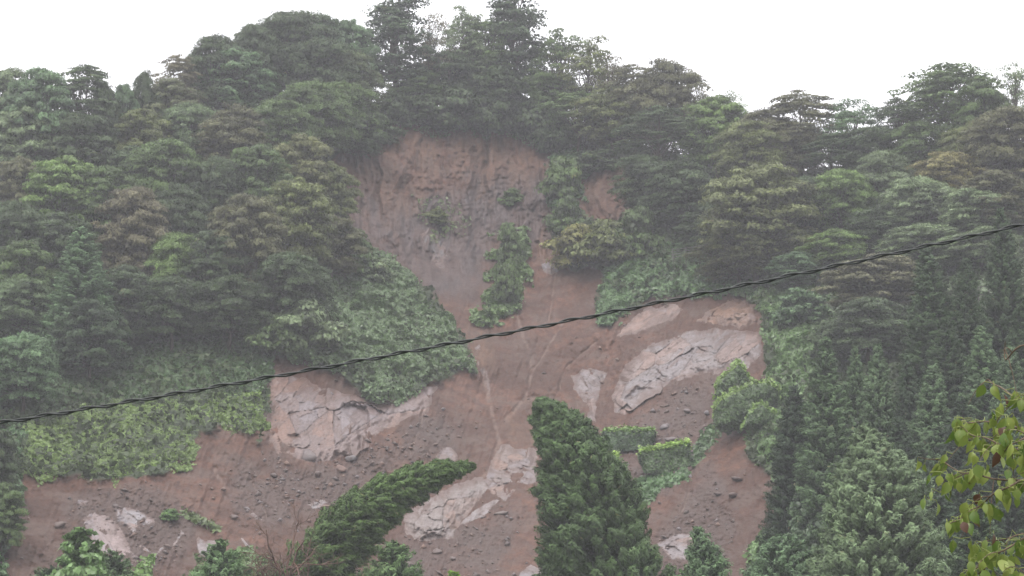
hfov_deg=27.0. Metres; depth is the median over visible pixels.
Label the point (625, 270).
vine cover
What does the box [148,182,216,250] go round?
broadleaf tree
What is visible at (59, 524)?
boulder
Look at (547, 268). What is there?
rock outcrop
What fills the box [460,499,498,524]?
rock outcrop
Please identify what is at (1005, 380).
cedar tree
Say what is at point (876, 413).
cedar tree
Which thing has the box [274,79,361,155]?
broadleaf tree
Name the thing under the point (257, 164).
broadleaf tree
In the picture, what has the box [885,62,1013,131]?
broadleaf tree
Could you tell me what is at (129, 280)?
broadleaf tree
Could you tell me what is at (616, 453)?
hedge
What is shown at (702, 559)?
cedar tree
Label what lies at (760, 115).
broadleaf tree
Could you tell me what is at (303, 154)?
broadleaf tree
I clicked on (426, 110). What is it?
shrub
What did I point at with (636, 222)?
shrub
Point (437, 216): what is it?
shrub
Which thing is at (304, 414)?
rock outcrop
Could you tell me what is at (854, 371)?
cedar tree
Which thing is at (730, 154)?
broadleaf tree
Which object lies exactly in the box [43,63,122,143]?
broadleaf tree
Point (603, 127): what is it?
broadleaf tree
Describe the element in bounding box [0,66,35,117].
broadleaf tree
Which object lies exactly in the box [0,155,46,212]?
broadleaf tree
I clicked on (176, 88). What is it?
broadleaf tree
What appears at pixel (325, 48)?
broadleaf tree
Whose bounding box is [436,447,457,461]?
rock outcrop
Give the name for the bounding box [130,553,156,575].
vine cover
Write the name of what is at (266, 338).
shrub
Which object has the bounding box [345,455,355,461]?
boulder
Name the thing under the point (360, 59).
broadleaf tree
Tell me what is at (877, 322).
broadleaf tree
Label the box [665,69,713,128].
broadleaf tree
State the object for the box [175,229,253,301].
broadleaf tree
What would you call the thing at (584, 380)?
rock outcrop
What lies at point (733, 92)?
broadleaf tree
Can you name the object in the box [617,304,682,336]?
rock outcrop
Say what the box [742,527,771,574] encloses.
vine cover
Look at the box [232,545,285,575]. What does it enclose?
vine cover
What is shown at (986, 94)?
broadleaf tree
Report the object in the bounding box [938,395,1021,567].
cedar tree
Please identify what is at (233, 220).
broadleaf tree
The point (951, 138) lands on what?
broadleaf tree
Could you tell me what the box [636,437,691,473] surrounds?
hedge
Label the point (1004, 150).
broadleaf tree
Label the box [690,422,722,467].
vine cover
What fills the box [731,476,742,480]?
boulder
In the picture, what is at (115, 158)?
broadleaf tree
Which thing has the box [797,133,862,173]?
broadleaf tree
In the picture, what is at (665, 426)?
boulder
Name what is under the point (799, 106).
broadleaf tree
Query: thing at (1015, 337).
cedar tree
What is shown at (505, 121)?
shrub
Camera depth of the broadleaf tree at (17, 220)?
156.00 m
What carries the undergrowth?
on the hillside
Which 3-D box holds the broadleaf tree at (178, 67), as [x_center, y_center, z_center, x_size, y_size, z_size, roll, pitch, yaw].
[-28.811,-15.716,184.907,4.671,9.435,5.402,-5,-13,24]
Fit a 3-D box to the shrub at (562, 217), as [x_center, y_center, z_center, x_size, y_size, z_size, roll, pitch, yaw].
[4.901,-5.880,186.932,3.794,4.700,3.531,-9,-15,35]
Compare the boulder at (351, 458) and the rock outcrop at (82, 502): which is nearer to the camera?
the rock outcrop at (82, 502)
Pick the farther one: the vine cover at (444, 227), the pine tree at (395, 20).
the pine tree at (395, 20)
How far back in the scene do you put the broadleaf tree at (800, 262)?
164.25 m
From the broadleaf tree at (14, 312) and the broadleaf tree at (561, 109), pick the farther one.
the broadleaf tree at (561, 109)
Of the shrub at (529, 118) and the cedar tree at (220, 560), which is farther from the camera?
the shrub at (529, 118)
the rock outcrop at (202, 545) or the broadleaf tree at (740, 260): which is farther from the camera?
the broadleaf tree at (740, 260)
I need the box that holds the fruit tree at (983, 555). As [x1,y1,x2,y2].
[916,341,1023,575]
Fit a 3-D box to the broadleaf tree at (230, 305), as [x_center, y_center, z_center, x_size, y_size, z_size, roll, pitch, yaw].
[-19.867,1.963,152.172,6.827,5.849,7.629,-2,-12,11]
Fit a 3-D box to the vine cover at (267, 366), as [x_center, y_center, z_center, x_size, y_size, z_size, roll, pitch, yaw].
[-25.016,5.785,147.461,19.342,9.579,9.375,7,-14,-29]
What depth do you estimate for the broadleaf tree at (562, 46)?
203.26 m
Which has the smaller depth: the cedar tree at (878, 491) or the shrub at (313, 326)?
the cedar tree at (878, 491)
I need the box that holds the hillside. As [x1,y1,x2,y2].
[0,104,1023,575]
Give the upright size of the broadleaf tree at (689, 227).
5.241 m
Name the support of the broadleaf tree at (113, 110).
on the hillside
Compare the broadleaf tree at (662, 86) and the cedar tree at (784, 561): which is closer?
the cedar tree at (784, 561)
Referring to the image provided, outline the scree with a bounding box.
[18,301,768,575]
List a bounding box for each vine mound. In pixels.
[711,358,752,399]
[711,377,781,435]
[740,399,776,433]
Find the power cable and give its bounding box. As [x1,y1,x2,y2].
[0,223,1023,423]
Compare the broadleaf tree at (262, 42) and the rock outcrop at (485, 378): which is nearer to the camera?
the rock outcrop at (485, 378)
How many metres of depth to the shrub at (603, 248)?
178.31 m
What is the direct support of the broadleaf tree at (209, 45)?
on the hillside
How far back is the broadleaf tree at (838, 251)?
165.08 m
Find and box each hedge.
[600,424,656,451]
[612,450,620,459]
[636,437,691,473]
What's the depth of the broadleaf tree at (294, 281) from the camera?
153.24 m
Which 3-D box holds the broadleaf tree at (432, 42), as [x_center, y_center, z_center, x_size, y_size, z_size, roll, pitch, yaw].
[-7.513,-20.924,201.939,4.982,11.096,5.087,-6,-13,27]
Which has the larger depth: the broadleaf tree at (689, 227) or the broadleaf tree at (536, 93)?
the broadleaf tree at (536, 93)
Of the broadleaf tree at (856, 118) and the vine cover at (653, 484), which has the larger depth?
the broadleaf tree at (856, 118)
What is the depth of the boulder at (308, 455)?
139.59 m
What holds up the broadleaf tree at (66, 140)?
on the hillside
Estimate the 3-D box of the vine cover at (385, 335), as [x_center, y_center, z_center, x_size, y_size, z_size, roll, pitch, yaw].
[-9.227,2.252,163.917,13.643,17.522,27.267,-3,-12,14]
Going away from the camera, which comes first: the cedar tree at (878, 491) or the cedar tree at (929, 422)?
the cedar tree at (878, 491)
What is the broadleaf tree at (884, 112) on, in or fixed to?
on the hillside
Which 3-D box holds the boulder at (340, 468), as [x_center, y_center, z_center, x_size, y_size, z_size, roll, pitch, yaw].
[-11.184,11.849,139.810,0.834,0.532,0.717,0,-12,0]
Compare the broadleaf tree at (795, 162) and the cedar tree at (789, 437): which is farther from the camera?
the broadleaf tree at (795, 162)
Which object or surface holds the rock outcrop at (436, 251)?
on the hillside
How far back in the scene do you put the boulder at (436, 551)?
127.80 m
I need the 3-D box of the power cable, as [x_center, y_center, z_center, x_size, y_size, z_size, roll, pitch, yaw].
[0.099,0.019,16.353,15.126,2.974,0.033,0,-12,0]
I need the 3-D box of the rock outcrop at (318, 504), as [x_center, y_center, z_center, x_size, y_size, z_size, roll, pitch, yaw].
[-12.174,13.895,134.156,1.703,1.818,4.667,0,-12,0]
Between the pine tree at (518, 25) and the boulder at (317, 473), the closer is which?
the boulder at (317, 473)
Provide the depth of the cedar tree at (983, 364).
113.18 m
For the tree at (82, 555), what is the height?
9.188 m
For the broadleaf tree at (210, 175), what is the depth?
168.27 m
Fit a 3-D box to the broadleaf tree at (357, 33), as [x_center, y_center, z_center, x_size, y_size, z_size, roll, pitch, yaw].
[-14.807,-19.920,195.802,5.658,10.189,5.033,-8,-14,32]
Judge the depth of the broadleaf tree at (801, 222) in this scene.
171.81 m
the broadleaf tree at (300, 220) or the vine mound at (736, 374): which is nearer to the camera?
the vine mound at (736, 374)
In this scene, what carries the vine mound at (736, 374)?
on the hillside
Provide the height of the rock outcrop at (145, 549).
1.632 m
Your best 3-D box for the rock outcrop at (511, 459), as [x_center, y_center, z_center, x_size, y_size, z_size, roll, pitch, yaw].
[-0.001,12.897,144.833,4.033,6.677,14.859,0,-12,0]
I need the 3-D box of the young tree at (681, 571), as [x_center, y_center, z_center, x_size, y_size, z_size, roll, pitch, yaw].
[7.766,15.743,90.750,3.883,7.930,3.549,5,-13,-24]
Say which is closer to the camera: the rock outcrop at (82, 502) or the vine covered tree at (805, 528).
the vine covered tree at (805, 528)
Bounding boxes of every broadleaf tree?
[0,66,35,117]
[0,66,81,161]
[0,105,56,180]
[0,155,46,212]
[0,199,48,276]
[0,241,61,331]
[0,277,56,333]
[0,330,66,413]
[0,430,25,492]
[0,481,29,561]
[19,154,118,235]
[23,211,105,287]
[31,111,122,188]
[38,298,134,378]
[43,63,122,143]
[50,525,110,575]
[74,165,139,250]
[82,83,122,160]
[90,185,171,277]
[102,145,160,188]
[104,264,163,353]
[108,108,189,165]
[114,82,141,138]
[118,137,205,208]
[129,275,218,350]
[130,68,165,122]
[137,78,213,139]
[142,230,208,286]
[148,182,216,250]
[150,54,203,104]
[159,100,220,163]
[174,155,246,230]
[175,32,259,116]
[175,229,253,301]
[182,274,275,349]
[188,102,280,161]
[189,192,288,282]
[195,44,286,114]
[217,143,294,221]
[232,21,292,108]
[240,97,323,151]
[249,250,342,317]
[256,8,345,94]
[262,176,340,263]
[264,132,335,204]
[269,37,365,109]
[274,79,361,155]
[303,14,353,78]
[303,214,371,277]
[316,160,363,219]
[317,79,388,162]
[323,49,390,111]
[332,18,381,87]
[332,108,388,167]
[383,68,447,105]
[416,12,458,83]
[422,49,481,96]
[435,5,494,79]
[458,19,516,73]
[466,66,531,110]
[517,70,579,119]
[525,27,587,114]
[533,89,608,150]
[544,35,614,145]
[565,81,645,158]
[580,55,629,93]
[601,105,702,160]
[606,153,676,219]
[607,64,656,150]
[615,56,703,156]
[636,154,714,234]
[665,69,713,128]
[672,94,748,178]
[672,202,724,250]
[682,229,779,282]
[694,162,825,287]
[707,88,748,132]
[707,118,792,186]
[737,109,795,186]
[741,119,827,187]
[761,89,848,175]
[762,251,822,290]
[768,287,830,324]
[776,173,827,250]
[793,227,870,273]
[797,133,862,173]
[805,253,925,310]
[806,168,881,231]
[814,296,914,364]
[815,98,886,170]
[830,125,917,172]
[842,204,911,255]
[851,150,914,205]
[871,97,926,145]
[871,222,958,265]
[876,175,958,228]
[877,120,952,174]
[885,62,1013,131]
[905,150,988,189]
[934,187,1023,234]
[934,225,1023,274]
[936,120,995,170]
[937,79,1008,151]
[947,169,1023,227]
[955,105,1023,176]
[995,61,1023,134]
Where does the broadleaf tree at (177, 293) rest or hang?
on the hillside
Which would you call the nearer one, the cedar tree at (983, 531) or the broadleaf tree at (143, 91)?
the cedar tree at (983, 531)
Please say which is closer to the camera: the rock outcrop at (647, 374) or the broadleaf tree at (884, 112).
the rock outcrop at (647, 374)
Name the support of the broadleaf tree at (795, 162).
on the hillside
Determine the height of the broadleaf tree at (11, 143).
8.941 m
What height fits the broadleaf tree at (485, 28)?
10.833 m
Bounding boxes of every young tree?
[447,570,459,575]
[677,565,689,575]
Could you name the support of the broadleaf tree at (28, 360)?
on the hillside
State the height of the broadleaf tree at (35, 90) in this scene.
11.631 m
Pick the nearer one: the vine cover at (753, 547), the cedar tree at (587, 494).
the cedar tree at (587, 494)
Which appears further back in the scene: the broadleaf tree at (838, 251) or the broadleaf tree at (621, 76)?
the broadleaf tree at (621, 76)
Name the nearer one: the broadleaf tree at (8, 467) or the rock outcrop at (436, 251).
the broadleaf tree at (8, 467)
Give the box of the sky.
[0,0,1023,170]
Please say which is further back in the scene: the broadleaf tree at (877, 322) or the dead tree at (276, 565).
the broadleaf tree at (877, 322)
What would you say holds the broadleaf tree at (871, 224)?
on the hillside
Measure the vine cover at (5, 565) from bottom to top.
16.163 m
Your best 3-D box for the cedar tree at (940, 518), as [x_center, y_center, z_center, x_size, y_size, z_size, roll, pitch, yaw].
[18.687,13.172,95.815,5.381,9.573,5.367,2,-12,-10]
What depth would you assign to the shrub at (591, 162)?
193.43 m
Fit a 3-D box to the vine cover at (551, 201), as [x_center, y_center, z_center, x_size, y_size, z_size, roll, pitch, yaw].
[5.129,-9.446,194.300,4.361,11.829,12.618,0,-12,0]
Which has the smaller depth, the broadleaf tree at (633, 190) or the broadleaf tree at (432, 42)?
the broadleaf tree at (633, 190)
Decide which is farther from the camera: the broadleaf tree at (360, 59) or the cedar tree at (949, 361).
the broadleaf tree at (360, 59)
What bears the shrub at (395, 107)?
on the hillside
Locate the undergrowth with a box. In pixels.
[0,102,1023,574]
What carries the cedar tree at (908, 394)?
on the hillside
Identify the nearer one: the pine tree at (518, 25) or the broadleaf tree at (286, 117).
the broadleaf tree at (286, 117)
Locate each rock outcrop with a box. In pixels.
[78,500,87,504]
[83,513,135,562]
[115,507,155,531]
[138,545,163,553]
[172,531,183,545]
[196,537,215,556]
[250,512,261,520]
[267,370,437,462]
[308,500,326,508]
[403,477,495,541]
[420,227,447,268]
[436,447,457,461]
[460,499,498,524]
[475,344,489,393]
[486,444,537,501]
[519,564,542,575]
[541,262,558,274]
[570,368,606,422]
[612,327,761,414]
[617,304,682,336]
[657,529,705,559]
[697,299,760,329]
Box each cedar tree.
[30,565,61,575]
[38,226,132,370]
[102,548,139,575]
[181,537,243,575]
[270,458,476,575]
[358,539,425,575]
[526,396,676,575]
[681,526,732,575]
[737,531,814,575]
[755,384,812,560]
[788,336,852,560]
[801,422,956,575]
[840,347,867,426]
[859,343,899,439]
[885,417,927,538]
[886,359,921,439]
[891,247,962,424]
[905,363,951,497]
[918,475,959,575]
[919,316,973,415]
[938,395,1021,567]
[942,258,998,387]
[950,491,1008,575]
[958,325,1003,435]
[963,411,1023,573]
[980,207,1023,365]
[980,345,1023,525]
[998,294,1023,380]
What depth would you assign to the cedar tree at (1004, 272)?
125.31 m
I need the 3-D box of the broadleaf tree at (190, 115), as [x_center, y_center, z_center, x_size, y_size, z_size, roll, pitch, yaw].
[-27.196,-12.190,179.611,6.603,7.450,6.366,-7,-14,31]
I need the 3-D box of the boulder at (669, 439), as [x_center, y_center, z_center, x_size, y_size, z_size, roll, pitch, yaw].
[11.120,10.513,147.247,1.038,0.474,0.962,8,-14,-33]
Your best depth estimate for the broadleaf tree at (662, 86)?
194.34 m
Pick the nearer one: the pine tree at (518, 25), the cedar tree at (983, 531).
the cedar tree at (983, 531)
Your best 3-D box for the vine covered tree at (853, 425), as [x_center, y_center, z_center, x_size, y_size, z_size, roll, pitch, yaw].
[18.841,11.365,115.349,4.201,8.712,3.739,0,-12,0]
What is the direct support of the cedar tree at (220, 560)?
on the hillside
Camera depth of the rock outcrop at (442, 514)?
135.46 m
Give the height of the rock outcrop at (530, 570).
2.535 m
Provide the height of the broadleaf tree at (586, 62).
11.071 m
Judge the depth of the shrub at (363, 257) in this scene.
168.98 m
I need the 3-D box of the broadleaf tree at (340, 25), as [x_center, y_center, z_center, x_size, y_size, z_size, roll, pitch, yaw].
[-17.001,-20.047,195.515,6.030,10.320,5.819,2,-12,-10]
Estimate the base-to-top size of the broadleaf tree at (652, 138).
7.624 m
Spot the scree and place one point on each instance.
(363, 471)
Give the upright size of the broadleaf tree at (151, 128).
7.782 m
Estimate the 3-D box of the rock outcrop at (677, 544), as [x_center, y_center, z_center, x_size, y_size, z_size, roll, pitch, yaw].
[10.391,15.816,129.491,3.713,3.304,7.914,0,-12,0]
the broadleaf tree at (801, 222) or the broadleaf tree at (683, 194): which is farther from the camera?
the broadleaf tree at (683, 194)
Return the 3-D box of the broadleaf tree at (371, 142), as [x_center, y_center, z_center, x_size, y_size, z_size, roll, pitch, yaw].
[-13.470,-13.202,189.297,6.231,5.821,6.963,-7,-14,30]
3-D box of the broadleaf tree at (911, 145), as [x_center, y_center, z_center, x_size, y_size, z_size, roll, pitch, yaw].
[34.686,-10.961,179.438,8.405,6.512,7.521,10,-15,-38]
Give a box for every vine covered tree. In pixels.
[784,472,819,548]
[786,414,843,553]
[843,418,858,454]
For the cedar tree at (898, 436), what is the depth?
107.03 m
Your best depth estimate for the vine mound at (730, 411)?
142.91 m
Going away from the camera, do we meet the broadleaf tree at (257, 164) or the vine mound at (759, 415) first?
the vine mound at (759, 415)
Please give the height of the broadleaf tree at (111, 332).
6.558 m
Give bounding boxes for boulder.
[54,521,65,527]
[230,515,237,519]
[302,449,316,461]
[314,471,321,476]
[336,464,346,472]
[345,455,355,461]
[432,548,442,553]
[494,511,507,514]
[660,423,668,429]
[663,437,678,441]
[728,492,737,498]
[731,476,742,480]
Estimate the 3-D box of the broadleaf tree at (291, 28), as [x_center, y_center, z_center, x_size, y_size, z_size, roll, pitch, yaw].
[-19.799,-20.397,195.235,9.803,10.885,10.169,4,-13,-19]
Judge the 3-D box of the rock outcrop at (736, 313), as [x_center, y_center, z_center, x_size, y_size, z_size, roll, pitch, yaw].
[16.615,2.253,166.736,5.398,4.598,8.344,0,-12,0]
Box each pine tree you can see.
[359,0,442,91]
[454,17,496,87]
[482,0,562,103]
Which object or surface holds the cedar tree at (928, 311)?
on the hillside
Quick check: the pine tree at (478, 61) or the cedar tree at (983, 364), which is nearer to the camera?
the cedar tree at (983, 364)
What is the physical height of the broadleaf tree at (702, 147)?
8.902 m
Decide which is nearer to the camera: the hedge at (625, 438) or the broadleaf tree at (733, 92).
the hedge at (625, 438)
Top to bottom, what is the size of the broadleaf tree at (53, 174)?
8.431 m
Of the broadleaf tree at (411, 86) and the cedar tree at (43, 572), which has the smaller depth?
the cedar tree at (43, 572)
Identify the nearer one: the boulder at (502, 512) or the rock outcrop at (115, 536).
the rock outcrop at (115, 536)
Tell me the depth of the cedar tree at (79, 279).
146.80 m
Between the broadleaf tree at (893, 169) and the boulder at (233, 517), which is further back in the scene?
the broadleaf tree at (893, 169)
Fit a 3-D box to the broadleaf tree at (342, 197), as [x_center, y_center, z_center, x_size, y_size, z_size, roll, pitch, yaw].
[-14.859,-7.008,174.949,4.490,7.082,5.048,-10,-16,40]
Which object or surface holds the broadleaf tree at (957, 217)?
on the hillside
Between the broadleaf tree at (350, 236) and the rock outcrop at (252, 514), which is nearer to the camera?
the rock outcrop at (252, 514)
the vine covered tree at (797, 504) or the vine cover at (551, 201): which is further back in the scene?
the vine cover at (551, 201)
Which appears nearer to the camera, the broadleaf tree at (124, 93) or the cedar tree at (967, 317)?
the cedar tree at (967, 317)
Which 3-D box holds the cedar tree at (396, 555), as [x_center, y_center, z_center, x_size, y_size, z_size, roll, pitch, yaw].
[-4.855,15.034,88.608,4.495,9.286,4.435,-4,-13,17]
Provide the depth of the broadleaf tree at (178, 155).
169.06 m
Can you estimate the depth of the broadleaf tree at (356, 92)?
188.08 m
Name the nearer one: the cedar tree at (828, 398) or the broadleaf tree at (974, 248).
the cedar tree at (828, 398)
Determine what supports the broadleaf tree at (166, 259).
on the hillside
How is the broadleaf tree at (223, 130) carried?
on the hillside
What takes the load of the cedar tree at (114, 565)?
on the hillside
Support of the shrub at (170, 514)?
on the hillside
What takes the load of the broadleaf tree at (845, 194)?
on the hillside
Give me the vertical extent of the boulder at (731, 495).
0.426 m
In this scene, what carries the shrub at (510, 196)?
on the hillside
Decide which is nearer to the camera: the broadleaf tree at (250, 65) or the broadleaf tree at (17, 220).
the broadleaf tree at (17, 220)
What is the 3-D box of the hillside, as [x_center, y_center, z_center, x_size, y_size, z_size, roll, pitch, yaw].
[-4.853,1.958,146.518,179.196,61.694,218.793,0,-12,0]
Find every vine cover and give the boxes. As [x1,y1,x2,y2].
[0,391,28,575]
[11,387,271,487]
[31,332,276,419]
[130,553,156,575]
[179,506,222,532]
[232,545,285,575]
[270,244,477,406]
[411,194,471,242]
[468,222,533,327]
[545,144,589,217]
[595,234,764,325]
[637,467,691,504]
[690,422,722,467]
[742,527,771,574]
[743,276,836,481]
[822,247,1023,352]
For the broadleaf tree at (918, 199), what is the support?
on the hillside
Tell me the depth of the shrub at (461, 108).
198.23 m
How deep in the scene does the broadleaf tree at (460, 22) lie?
203.60 m
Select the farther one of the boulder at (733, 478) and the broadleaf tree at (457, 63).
the broadleaf tree at (457, 63)
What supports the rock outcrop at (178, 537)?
on the hillside
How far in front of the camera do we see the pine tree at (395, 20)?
199.85 m
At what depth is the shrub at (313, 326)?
151.69 m
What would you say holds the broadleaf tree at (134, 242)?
on the hillside
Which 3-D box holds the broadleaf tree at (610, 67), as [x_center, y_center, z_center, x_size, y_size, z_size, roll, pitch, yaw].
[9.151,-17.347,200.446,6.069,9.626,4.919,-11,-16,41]
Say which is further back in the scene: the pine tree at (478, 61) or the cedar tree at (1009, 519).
the pine tree at (478, 61)
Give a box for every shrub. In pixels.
[159,508,180,520]
[241,314,299,355]
[271,298,350,349]
[335,229,376,274]
[355,255,400,281]
[369,91,415,128]
[404,94,444,128]
[422,207,449,224]
[430,88,502,133]
[474,90,519,134]
[487,261,524,303]
[493,221,526,266]
[497,188,523,206]
[510,97,555,144]
[533,155,588,198]
[539,222,594,270]
[541,194,585,233]
[562,218,636,265]
[570,148,622,175]
[607,205,665,256]
[800,318,842,357]
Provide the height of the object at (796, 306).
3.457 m
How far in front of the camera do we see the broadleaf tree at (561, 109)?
197.92 m
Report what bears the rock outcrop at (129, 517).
on the hillside
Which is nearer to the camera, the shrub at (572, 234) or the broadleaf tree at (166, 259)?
the broadleaf tree at (166, 259)
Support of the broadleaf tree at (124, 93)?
on the hillside
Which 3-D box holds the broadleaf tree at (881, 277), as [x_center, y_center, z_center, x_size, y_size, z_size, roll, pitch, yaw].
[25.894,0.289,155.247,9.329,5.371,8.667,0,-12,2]
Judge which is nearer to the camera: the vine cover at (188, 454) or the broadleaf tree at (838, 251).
the vine cover at (188, 454)
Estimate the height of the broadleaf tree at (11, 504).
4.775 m
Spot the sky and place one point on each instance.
(760, 50)
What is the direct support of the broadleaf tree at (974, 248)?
on the hillside
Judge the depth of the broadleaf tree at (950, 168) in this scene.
170.10 m
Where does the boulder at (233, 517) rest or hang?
on the hillside
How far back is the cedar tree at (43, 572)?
91.31 m
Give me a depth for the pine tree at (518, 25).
204.59 m
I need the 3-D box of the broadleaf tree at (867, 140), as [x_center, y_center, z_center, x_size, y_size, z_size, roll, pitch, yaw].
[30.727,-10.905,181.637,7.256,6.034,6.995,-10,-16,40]
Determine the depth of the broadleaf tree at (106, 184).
164.84 m
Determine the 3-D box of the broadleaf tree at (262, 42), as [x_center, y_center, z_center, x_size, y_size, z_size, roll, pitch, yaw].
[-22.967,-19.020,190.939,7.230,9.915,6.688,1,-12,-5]
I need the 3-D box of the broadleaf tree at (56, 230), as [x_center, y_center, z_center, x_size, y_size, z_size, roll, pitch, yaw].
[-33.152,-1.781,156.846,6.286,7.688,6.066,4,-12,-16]
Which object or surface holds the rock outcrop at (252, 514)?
on the hillside
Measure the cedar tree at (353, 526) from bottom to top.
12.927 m
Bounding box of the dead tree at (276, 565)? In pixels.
[237,498,342,575]
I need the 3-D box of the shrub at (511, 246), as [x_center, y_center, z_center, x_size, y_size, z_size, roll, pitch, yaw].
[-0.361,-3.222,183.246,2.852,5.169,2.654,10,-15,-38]
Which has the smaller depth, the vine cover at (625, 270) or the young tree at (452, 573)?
the young tree at (452, 573)
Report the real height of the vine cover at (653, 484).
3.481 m
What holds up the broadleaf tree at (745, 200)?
on the hillside
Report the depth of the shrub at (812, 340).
148.55 m
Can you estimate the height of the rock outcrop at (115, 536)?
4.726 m
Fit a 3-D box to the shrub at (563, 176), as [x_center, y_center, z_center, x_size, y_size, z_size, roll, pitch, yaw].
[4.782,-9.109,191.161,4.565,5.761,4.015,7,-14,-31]
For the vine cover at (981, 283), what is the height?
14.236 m
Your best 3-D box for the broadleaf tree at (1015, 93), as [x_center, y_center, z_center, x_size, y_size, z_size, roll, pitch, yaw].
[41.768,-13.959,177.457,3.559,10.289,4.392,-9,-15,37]
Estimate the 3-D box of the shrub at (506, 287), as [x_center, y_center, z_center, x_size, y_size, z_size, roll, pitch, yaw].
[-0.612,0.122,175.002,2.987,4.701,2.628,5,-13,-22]
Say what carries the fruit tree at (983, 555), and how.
on the ground
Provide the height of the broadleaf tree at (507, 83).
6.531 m
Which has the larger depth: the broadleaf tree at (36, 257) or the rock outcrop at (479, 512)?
the broadleaf tree at (36, 257)
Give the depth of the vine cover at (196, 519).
128.47 m
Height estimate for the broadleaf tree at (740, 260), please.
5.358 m
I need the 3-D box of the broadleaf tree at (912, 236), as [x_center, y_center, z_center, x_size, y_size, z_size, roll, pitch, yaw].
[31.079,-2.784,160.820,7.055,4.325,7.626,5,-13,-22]
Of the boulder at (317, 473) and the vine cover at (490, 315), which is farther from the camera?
the vine cover at (490, 315)
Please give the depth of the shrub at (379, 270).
169.90 m
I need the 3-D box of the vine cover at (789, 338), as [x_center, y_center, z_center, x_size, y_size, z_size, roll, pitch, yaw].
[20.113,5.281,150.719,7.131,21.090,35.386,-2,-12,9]
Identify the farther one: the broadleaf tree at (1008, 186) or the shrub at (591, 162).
the shrub at (591, 162)

